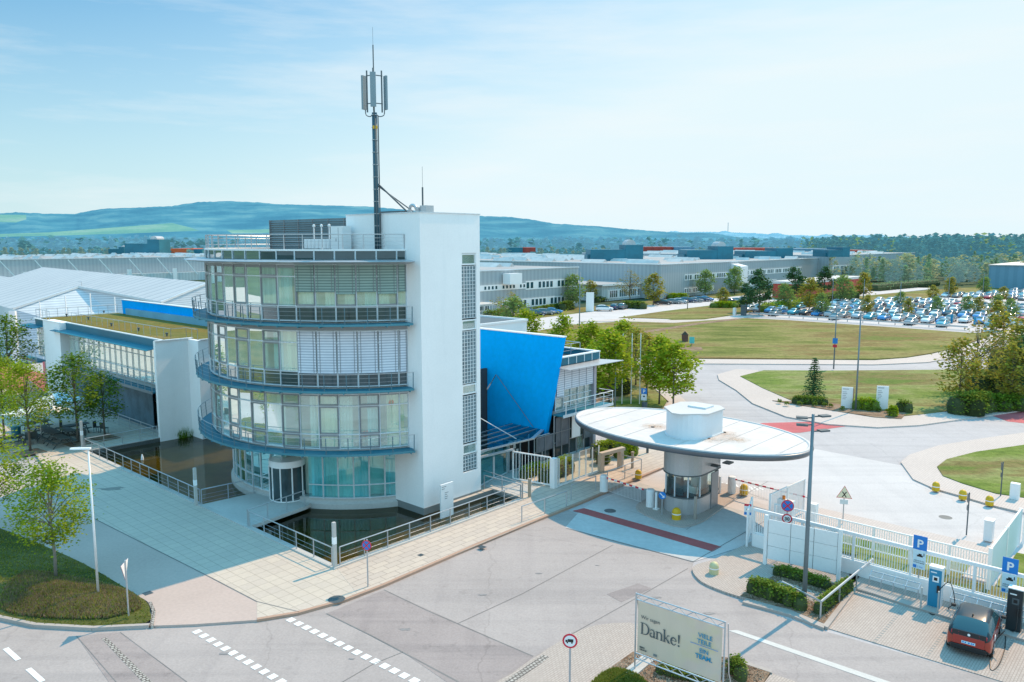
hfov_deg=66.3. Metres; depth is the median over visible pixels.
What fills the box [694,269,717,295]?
tree
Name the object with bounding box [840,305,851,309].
parked car
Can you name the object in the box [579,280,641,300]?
entrance annex
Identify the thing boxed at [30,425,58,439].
picnic table
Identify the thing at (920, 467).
pavement
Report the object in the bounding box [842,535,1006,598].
grass strip
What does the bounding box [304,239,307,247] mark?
steel canister
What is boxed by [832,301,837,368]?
street lamp
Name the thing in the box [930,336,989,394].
tree
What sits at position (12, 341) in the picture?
street tree
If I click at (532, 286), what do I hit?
factory hall
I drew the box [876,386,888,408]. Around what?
direction board
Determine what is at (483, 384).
glass link
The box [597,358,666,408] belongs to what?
lawn
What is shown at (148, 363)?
window
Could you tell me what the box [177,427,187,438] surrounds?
reeds
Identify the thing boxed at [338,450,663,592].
pavement
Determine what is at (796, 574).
hedge
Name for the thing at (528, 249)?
hall
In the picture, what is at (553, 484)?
entrance gate
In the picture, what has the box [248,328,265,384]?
window
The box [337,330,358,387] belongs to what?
window
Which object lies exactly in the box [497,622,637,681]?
pavement
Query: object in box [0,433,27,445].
picnic table
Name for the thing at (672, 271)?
factory hall
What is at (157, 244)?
rooftop plant room
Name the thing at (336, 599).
manhole cover
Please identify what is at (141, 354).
window
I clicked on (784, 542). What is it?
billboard
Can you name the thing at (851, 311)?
parked car
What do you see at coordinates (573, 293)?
tree
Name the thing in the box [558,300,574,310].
hedge
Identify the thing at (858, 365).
street lamp
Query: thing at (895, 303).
parked car
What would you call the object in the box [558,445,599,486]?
glass fence
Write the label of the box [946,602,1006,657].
electric car
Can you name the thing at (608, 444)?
shrub
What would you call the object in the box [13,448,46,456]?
tree pit
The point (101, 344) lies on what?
window
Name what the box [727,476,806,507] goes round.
barrier
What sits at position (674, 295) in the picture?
hedge
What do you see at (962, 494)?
dome bollard
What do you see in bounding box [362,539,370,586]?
no stopping sign
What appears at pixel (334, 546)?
light column
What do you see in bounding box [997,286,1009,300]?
tree
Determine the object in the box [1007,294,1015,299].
parked car
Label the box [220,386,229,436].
window
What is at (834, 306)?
parked car
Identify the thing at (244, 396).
window
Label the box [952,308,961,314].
parked car
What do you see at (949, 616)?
kerb
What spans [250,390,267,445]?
window
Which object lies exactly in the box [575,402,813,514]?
gatehouse
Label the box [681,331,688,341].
insect hotel
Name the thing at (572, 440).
window
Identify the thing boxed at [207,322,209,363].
window
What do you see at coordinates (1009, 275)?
blue hall
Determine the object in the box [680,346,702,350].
path
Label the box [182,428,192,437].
reeds
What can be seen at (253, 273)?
window
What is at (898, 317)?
parked car
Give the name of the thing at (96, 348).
window
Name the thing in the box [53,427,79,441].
picnic table
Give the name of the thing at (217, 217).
hills
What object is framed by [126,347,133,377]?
window
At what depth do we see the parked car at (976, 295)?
222.08 m
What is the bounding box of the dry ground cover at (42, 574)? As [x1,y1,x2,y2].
[0,569,141,618]
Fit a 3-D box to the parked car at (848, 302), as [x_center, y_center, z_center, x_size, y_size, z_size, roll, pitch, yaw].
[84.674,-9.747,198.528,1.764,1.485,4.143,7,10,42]
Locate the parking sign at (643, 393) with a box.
[641,388,646,400]
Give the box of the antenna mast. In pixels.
[361,27,413,248]
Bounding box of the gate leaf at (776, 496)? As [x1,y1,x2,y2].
[769,478,805,519]
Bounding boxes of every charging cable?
[939,582,954,608]
[990,605,1018,670]
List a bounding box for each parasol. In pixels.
[2,404,73,440]
[31,392,83,426]
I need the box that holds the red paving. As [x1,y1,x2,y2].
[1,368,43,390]
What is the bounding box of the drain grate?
[142,591,152,595]
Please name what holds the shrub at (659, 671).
on the shrub bed at (767, 675)
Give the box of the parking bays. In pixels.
[829,591,1023,681]
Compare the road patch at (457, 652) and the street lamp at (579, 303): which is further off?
the street lamp at (579, 303)
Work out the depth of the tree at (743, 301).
177.43 m
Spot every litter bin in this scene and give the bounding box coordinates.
[10,425,20,438]
[642,402,647,407]
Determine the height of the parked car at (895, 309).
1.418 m
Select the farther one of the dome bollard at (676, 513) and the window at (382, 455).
the window at (382, 455)
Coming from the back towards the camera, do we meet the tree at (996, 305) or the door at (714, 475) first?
the tree at (996, 305)
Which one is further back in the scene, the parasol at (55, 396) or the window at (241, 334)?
the parasol at (55, 396)
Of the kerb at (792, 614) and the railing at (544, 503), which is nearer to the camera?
the kerb at (792, 614)
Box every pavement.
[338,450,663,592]
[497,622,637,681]
[637,360,685,408]
[691,328,1023,364]
[692,541,859,605]
[717,369,1019,427]
[765,674,795,681]
[777,581,821,601]
[797,508,990,583]
[852,576,1023,634]
[901,433,1023,513]
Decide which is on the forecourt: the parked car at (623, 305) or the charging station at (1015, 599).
the parked car at (623, 305)
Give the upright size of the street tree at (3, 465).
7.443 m
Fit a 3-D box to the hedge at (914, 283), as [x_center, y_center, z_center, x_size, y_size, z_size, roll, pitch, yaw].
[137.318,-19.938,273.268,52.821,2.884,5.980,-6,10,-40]
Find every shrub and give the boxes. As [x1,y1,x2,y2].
[518,460,543,479]
[538,454,574,482]
[590,438,617,458]
[591,666,647,681]
[594,447,610,464]
[596,377,605,395]
[606,373,633,396]
[612,441,638,458]
[655,661,715,681]
[725,653,747,681]
[887,405,898,416]
[896,398,914,412]
[946,388,996,416]
[964,370,1023,395]
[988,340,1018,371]
[988,392,1023,411]
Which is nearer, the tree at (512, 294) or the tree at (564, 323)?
the tree at (564, 323)
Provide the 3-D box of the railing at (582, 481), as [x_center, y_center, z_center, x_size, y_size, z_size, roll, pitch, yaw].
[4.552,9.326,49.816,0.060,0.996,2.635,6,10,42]
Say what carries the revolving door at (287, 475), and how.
attached to the office tower
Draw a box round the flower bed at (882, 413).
[772,400,905,418]
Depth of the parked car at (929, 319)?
155.05 m
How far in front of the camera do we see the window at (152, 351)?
65.90 m
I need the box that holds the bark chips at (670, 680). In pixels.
[612,653,767,681]
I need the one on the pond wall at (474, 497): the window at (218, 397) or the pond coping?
the pond coping
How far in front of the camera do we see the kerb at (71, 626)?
32.85 m
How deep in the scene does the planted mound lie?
38.00 m
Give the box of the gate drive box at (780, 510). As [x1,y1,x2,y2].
[777,495,794,523]
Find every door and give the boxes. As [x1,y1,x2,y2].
[268,455,305,502]
[503,430,539,471]
[710,470,718,507]
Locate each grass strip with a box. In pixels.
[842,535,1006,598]
[995,553,1023,586]
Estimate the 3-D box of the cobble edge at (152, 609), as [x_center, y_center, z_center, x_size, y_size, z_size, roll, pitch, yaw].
[-15.593,11.873,34.010,0.270,0.142,2.521,-4,8,-26]
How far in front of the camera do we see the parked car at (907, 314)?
162.75 m
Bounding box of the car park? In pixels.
[737,296,1023,332]
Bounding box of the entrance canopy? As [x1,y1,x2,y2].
[481,423,543,451]
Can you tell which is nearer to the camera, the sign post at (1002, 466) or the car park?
the sign post at (1002, 466)
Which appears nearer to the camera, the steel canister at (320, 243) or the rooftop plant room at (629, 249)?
the steel canister at (320, 243)
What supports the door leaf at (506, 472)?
in the entrance portal
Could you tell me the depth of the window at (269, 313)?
46.15 m
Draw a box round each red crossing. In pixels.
[760,422,844,432]
[995,411,1023,422]
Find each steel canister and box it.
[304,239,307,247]
[308,239,311,247]
[311,239,314,248]
[315,239,318,248]
[319,239,321,248]
[323,239,326,248]
[327,239,330,248]
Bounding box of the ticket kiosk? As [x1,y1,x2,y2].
[740,305,746,315]
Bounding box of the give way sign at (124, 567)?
[121,559,128,615]
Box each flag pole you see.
[621,333,623,403]
[630,333,632,403]
[639,335,640,403]
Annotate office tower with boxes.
[184,212,481,514]
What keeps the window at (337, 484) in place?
in the office tower
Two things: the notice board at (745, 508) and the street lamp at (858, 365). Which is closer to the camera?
the notice board at (745, 508)
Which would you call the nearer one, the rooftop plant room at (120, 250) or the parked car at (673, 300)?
the parked car at (673, 300)
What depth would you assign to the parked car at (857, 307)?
180.20 m
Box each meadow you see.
[0,215,25,221]
[0,223,198,236]
[227,229,268,232]
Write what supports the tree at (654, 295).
on the forecourt
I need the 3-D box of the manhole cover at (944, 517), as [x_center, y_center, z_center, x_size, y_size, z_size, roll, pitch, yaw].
[25.510,10.370,46.138,0.720,0.004,0.720,0,7,0]
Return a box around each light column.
[79,421,83,450]
[192,467,197,505]
[331,522,336,567]
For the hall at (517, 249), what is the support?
on the ground at (965, 284)
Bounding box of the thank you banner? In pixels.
[626,593,730,681]
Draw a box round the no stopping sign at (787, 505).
[781,499,793,522]
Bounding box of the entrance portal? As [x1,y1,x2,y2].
[481,446,513,485]
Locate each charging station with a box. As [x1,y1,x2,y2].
[927,563,944,607]
[1005,584,1023,632]
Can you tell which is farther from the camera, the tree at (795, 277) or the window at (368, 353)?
the tree at (795, 277)
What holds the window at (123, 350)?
in the office wing at (152, 367)
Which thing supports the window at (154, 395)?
in the office wing at (152, 367)
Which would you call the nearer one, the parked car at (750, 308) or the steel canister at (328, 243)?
the steel canister at (328, 243)
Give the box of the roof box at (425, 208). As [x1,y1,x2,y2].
[415,205,433,211]
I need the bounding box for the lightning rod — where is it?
[422,177,423,204]
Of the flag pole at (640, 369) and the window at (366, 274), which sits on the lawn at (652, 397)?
the flag pole at (640, 369)
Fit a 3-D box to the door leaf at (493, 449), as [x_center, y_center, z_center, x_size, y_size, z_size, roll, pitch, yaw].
[-1.732,8.338,52.071,0.098,2.230,2.062,4,8,27]
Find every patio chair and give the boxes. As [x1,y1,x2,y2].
[30,431,38,443]
[79,429,86,440]
[93,420,99,432]
[99,422,108,432]
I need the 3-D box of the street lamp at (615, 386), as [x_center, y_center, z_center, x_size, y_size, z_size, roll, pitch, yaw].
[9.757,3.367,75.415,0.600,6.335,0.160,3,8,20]
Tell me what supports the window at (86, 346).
in the office wing at (152, 367)
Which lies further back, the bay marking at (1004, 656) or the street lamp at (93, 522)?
the street lamp at (93, 522)
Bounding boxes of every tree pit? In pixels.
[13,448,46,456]
[62,440,90,446]
[89,435,120,441]
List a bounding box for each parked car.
[528,309,545,315]
[537,308,555,314]
[546,307,562,313]
[595,305,613,310]
[610,303,618,309]
[618,303,627,308]
[654,299,672,304]
[666,298,682,303]
[674,298,688,303]
[680,297,696,302]
[690,297,702,301]
[694,296,709,301]
[747,305,754,311]
[764,306,776,312]
[768,309,781,315]
[776,307,787,313]
[787,308,800,314]
[795,302,805,308]
[798,309,812,315]
[811,309,824,316]
[824,310,835,316]
[829,304,840,309]
[829,312,842,319]
[830,299,841,303]
[835,308,846,311]
[840,300,851,304]
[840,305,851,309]
[840,311,850,317]
[848,309,858,314]
[851,311,864,318]
[852,300,862,304]
[852,305,862,310]
[863,312,877,319]
[874,304,883,309]
[875,301,886,306]
[876,307,888,312]
[876,310,885,315]
[877,313,890,320]
[887,301,898,306]
[888,307,901,313]
[889,311,898,317]
[891,313,904,321]
[902,312,911,318]
[903,317,918,324]
[909,314,920,321]
[911,303,922,307]
[915,308,928,314]
[918,298,929,303]
[920,315,934,323]
[930,309,941,314]
[932,313,941,319]
[936,318,950,326]
[941,292,950,297]
[943,310,955,315]
[945,314,957,320]
[949,304,960,309]
[951,293,960,297]
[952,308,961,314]
[957,310,969,316]
[958,315,972,322]
[966,309,975,315]
[972,311,984,317]
[973,293,981,298]
[976,316,986,323]
[984,293,993,298]
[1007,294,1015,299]
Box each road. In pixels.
[0,313,1023,674]
[0,510,999,681]
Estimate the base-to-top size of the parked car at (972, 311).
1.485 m
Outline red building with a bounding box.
[771,275,861,298]
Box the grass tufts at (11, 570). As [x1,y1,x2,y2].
[0,528,150,625]
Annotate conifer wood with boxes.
[800,232,1023,268]
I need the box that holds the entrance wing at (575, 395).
[534,340,623,463]
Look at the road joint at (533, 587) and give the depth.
36.78 m
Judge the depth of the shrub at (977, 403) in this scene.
72.70 m
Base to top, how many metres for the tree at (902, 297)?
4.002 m
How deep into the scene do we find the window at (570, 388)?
57.63 m
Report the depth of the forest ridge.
1776.46 m
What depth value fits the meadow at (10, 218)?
1580.03 m
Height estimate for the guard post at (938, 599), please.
1.050 m
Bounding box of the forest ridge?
[622,237,804,247]
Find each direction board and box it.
[841,387,852,407]
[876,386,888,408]
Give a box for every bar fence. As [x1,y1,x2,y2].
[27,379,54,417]
[752,508,1023,622]
[773,503,987,578]
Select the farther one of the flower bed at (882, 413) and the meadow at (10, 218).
the meadow at (10, 218)
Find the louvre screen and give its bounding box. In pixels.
[269,218,345,248]
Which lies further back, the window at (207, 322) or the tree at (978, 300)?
the tree at (978, 300)
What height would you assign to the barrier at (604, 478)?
1.100 m
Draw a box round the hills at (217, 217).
[0,201,785,248]
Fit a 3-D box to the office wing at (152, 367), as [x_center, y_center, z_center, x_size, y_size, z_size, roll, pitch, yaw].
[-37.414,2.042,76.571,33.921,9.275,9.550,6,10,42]
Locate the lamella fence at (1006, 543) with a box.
[985,508,1022,589]
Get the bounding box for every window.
[37,328,40,354]
[39,327,42,355]
[41,327,44,356]
[43,359,46,387]
[69,335,75,359]
[74,336,79,362]
[79,337,84,364]
[84,338,89,365]
[88,339,94,367]
[93,340,99,368]
[98,341,105,370]
[104,342,110,371]
[109,344,116,373]
[115,345,121,374]
[120,346,127,376]
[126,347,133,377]
[132,348,139,379]
[138,350,145,381]
[144,350,152,382]
[151,350,154,384]
[153,393,157,426]
[204,262,207,309]
[205,262,211,314]
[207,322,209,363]
[208,322,214,372]
[209,262,217,314]
[210,383,214,425]
[211,322,220,376]
[212,384,216,429]
[214,262,225,316]
[214,384,222,432]
[217,324,228,377]
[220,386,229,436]
[222,263,235,318]
[225,325,238,379]
[227,387,240,440]
[232,263,247,319]
[234,448,237,475]
[235,327,250,382]
[236,449,240,480]
[238,390,251,442]
[240,450,246,482]
[245,263,262,320]
[245,450,253,486]
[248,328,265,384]
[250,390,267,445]
[252,452,261,488]
[259,264,278,320]
[261,453,270,490]
[262,329,280,385]
[265,391,283,447]
[271,454,281,458]
[276,264,297,321]
[279,330,299,386]
[281,393,301,448]
[294,264,316,321]
[297,330,318,387]
[299,394,320,449]
[308,457,323,498]
[314,264,336,321]
[317,330,338,387]
[319,394,340,449]
[323,457,338,498]
[335,264,357,321]
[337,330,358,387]
[339,393,360,449]
[339,457,354,498]
[354,456,369,498]
[356,264,377,321]
[358,330,379,386]
[359,393,380,448]
[369,455,385,497]
[377,264,398,320]
[378,329,399,385]
[380,392,400,447]
[385,455,395,496]
[397,264,407,320]
[399,329,408,384]
[400,391,409,446]
[462,253,475,264]
[462,319,475,330]
[463,383,475,394]
[463,441,476,454]
[534,435,541,463]
[541,433,549,461]
[554,416,560,457]
[562,444,568,455]
[568,416,575,452]
[570,388,577,406]
[583,437,589,448]
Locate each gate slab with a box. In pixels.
[565,449,1023,585]
[567,483,763,560]
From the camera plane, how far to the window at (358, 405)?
46.35 m
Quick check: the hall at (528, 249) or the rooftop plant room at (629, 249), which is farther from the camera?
the hall at (528, 249)
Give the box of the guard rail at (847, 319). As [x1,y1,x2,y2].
[749,312,967,329]
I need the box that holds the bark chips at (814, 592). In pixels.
[742,576,835,619]
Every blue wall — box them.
[120,299,206,325]
[480,327,566,449]
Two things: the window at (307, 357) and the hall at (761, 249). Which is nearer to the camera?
the window at (307, 357)
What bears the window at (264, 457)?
in the office tower
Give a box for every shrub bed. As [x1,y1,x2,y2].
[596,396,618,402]
[611,651,769,681]
[740,575,843,622]
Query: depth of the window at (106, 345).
72.27 m
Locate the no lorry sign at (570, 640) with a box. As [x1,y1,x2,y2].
[562,633,577,681]
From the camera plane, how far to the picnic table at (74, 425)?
65.96 m
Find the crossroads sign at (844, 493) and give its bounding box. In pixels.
[837,486,851,521]
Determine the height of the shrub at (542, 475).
1.380 m
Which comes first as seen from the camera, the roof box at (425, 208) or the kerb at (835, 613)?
the kerb at (835, 613)
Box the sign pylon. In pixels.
[586,292,593,311]
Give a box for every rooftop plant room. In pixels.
[108,245,124,253]
[124,236,170,253]
[584,240,642,260]
[677,242,733,258]
[734,248,792,257]
[813,247,849,256]
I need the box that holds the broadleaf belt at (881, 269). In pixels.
[825,251,1023,282]
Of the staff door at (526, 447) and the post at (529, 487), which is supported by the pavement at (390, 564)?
the post at (529, 487)
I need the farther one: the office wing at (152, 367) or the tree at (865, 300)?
the tree at (865, 300)
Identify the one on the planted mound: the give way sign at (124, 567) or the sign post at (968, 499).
the give way sign at (124, 567)
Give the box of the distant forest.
[0,234,1006,253]
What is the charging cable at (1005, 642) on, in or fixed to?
on the parking bays
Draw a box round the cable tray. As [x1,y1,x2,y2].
[381,211,405,212]
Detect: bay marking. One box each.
[872,612,900,642]
[926,624,948,655]
[993,640,1014,674]
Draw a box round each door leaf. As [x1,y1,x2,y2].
[481,449,493,485]
[494,446,507,478]
[508,439,520,471]
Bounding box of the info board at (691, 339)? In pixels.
[689,337,694,345]
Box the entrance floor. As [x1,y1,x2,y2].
[481,458,537,497]
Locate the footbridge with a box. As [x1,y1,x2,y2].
[205,493,310,527]
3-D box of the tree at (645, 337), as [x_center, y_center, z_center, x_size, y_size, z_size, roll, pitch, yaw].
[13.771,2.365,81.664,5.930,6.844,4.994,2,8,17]
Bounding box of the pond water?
[97,436,512,563]
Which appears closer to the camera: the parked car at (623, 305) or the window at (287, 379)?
the window at (287, 379)
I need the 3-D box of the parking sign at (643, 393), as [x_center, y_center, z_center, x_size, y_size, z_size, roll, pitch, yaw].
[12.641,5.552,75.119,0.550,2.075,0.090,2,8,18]
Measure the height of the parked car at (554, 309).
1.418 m
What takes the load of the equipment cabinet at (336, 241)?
on the office tower
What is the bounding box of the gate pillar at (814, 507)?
[810,502,818,526]
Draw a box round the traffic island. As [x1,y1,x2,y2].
[638,482,738,524]
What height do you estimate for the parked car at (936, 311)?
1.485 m
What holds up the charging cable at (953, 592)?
attached to the charging station at (936, 578)
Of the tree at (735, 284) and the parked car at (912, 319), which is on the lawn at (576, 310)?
the tree at (735, 284)
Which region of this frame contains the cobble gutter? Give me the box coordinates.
[102,638,151,681]
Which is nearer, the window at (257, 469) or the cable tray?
the cable tray
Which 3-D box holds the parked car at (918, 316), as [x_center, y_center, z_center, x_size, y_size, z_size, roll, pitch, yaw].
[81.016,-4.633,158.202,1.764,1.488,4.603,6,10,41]
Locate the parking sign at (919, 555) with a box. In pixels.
[912,534,927,577]
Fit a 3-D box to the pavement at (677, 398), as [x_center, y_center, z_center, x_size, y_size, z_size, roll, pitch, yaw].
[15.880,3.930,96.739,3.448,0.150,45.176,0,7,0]
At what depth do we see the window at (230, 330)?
48.44 m
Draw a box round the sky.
[0,0,1023,237]
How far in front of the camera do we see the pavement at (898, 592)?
35.92 m
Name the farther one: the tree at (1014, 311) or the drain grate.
the tree at (1014, 311)
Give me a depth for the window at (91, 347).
74.73 m
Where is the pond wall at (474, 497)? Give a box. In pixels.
[90,438,518,506]
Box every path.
[578,312,767,322]
[644,318,738,332]
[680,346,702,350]
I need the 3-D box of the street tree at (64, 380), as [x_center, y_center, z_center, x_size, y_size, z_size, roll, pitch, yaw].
[-34.672,4.434,62.469,5.568,7.697,5.347,1,7,7]
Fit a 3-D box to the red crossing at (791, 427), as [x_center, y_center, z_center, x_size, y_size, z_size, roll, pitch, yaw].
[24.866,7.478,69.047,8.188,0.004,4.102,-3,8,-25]
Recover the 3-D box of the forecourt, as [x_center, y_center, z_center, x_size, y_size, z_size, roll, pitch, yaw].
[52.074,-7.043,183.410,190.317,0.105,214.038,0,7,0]
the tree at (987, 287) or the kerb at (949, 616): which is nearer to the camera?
the kerb at (949, 616)
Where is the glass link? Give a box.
[480,368,515,449]
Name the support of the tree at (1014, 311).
on the car park
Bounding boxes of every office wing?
[19,304,211,441]
[480,315,527,331]
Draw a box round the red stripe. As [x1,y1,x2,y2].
[574,508,720,551]
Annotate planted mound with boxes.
[0,529,150,625]
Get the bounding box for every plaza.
[0,390,150,458]
[36,431,655,617]
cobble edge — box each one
[148,601,155,628]
[505,655,548,681]
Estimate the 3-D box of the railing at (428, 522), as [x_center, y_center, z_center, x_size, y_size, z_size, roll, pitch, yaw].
[-4.003,10.055,43.872,0.060,1.046,13.585,6,10,42]
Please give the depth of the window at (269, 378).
46.65 m
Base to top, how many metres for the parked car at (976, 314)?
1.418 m
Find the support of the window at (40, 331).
in the office wing at (152, 367)
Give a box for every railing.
[79,405,153,437]
[84,438,199,503]
[85,426,157,447]
[201,478,253,503]
[247,490,304,525]
[248,510,332,565]
[339,484,520,564]
[482,470,522,498]
[484,475,521,497]
[521,491,566,521]
[570,476,595,499]
[607,454,641,482]
[781,558,873,617]
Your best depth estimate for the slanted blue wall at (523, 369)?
57.86 m
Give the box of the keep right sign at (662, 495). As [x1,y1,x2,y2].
[659,492,665,514]
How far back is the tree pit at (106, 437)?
64.06 m
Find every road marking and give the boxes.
[3,647,44,681]
[192,629,286,681]
[286,617,419,681]
[729,630,888,681]
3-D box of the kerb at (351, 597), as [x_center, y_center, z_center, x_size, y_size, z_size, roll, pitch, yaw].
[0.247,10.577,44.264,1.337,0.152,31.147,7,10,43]
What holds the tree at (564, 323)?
on the forecourt
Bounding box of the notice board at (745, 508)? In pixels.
[744,504,750,515]
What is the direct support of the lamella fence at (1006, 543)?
on the grass strip at (899, 562)
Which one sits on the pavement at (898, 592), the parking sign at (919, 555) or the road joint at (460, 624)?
the parking sign at (919, 555)
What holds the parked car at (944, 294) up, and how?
on the car park
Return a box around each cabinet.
[331,226,350,248]
[983,517,995,541]
[1009,482,1020,499]
[1021,519,1023,544]
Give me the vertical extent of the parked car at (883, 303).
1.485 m
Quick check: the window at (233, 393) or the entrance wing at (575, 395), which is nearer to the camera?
the window at (233, 393)
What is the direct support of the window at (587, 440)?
in the entrance wing at (575, 395)
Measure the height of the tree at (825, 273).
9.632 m
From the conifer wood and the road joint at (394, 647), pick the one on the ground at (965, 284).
the conifer wood
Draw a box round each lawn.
[517,285,862,317]
[538,318,989,359]
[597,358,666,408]
[619,306,752,318]
[634,286,1019,355]
[740,369,990,415]
[937,445,1023,497]
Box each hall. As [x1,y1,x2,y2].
[0,252,204,279]
[0,267,206,362]
[171,248,202,252]
[193,249,203,253]
[480,252,817,298]
[480,262,578,314]
[508,247,522,252]
[523,247,535,252]
[582,249,915,275]
[643,247,673,250]
[673,247,694,249]
[733,248,764,250]
[793,248,826,251]
[988,261,1023,288]
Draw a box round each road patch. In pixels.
[78,632,185,681]
[328,590,532,681]
[607,584,650,601]
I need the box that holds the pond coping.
[82,437,522,569]
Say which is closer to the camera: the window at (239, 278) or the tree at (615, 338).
the window at (239, 278)
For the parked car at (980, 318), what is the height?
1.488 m
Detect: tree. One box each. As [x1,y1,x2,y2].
[0,314,39,393]
[0,350,30,435]
[0,351,65,450]
[0,416,34,505]
[0,455,98,576]
[40,351,113,441]
[78,371,127,435]
[489,291,520,316]
[496,294,532,316]
[513,307,544,332]
[543,310,579,346]
[561,273,588,302]
[569,320,606,357]
[581,325,643,406]
[583,279,598,297]
[608,316,643,364]
[613,269,643,299]
[616,332,656,395]
[621,326,650,384]
[634,330,679,403]
[641,272,667,304]
[645,339,705,403]
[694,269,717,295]
[716,287,730,300]
[722,266,744,293]
[737,283,755,311]
[743,267,776,314]
[771,282,797,305]
[783,265,806,296]
[795,277,826,308]
[799,358,826,397]
[812,292,832,315]
[814,266,838,290]
[830,274,858,298]
[852,272,875,298]
[860,294,874,312]
[894,291,905,303]
[901,297,915,313]
[924,285,940,298]
[928,296,944,310]
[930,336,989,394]
[941,277,960,296]
[943,316,1019,377]
[959,295,973,310]
[970,296,987,311]
[975,276,991,291]
[975,311,1022,368]
[981,341,1023,394]
[984,299,1007,329]
[987,294,1004,309]
[990,318,1023,370]
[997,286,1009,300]
[998,329,1023,387]
[1002,298,1021,316]
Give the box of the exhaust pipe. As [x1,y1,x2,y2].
[408,204,416,211]
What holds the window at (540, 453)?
in the entrance wing at (575, 395)
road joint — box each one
[72,507,295,610]
[77,636,115,681]
[120,632,186,681]
[326,613,458,681]
[385,590,532,655]
[459,545,611,622]
[568,521,763,561]
[572,568,687,633]
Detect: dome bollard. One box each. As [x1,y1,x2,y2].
[635,469,641,478]
[672,507,680,519]
[709,561,718,574]
[740,484,748,494]
[932,481,939,491]
[958,489,966,499]
[985,495,993,505]
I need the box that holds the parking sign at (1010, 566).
[1001,556,1018,610]
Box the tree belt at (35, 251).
[0,245,790,254]
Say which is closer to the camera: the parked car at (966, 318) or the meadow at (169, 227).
the parked car at (966, 318)
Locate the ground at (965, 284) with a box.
[17,251,988,312]
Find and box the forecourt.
[527,288,932,330]
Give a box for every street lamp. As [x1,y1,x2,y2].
[70,447,99,591]
[579,282,579,324]
[611,343,615,406]
[796,414,830,597]
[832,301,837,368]
[855,313,861,409]
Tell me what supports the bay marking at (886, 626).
on the parking bays
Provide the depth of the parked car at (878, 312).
166.90 m
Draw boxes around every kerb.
[0,615,149,630]
[257,468,661,621]
[636,481,739,527]
[742,599,823,630]
[744,662,771,673]
[822,588,856,629]
[857,586,1023,641]
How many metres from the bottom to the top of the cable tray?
0.350 m
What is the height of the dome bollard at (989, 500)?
0.598 m
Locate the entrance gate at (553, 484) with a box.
[512,451,557,488]
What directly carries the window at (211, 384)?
in the office tower
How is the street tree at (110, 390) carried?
on the plaza at (114, 426)
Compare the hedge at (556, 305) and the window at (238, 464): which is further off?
the hedge at (556, 305)
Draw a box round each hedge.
[483,308,507,315]
[533,303,558,308]
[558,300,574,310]
[594,296,608,301]
[622,300,647,308]
[667,293,688,298]
[709,301,739,307]
[744,575,808,610]
[757,298,806,311]
[771,564,831,589]
[791,395,829,404]
[795,290,859,302]
[813,575,854,614]
[852,396,879,410]
[868,278,939,290]
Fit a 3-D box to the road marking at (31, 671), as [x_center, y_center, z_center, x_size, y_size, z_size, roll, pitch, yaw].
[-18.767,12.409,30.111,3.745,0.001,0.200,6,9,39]
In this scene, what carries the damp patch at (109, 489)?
on the plaza at (251, 564)
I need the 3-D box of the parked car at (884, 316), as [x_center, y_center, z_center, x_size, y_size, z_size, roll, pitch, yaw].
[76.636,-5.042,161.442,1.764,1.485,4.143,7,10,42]
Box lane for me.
[0,475,256,627]
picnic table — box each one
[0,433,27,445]
[21,419,53,429]
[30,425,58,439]
[37,429,66,443]
[44,434,77,449]
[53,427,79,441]
[61,422,91,434]
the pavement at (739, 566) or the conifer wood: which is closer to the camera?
the pavement at (739, 566)
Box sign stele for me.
[440,481,453,518]
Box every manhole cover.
[328,595,344,602]
[604,509,615,512]
[939,515,951,518]
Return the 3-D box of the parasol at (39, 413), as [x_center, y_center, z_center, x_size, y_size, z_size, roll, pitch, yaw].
[-38.137,6.551,63.370,3.844,3.050,3.844,3,8,25]
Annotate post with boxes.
[528,478,530,496]
[631,451,634,468]
[653,492,659,509]
[693,496,696,518]
[718,476,720,492]
[745,497,752,546]
[920,587,922,607]
[937,591,939,611]
[966,492,969,534]
[1000,462,1003,495]
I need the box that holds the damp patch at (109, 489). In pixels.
[97,487,121,490]
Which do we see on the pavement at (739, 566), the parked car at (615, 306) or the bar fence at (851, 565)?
the bar fence at (851, 565)
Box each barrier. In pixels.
[600,474,643,499]
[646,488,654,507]
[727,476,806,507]
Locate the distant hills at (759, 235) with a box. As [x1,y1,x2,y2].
[670,231,931,238]
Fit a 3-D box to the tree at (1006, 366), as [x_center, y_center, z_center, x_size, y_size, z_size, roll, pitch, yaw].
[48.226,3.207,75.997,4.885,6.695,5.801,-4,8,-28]
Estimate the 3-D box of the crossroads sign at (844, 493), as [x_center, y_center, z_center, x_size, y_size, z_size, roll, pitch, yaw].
[18.862,9.348,44.580,0.840,2.330,0.094,3,8,20]
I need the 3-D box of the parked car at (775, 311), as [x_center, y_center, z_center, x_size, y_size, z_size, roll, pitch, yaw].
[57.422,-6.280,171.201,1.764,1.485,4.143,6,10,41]
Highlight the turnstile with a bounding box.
[598,446,624,472]

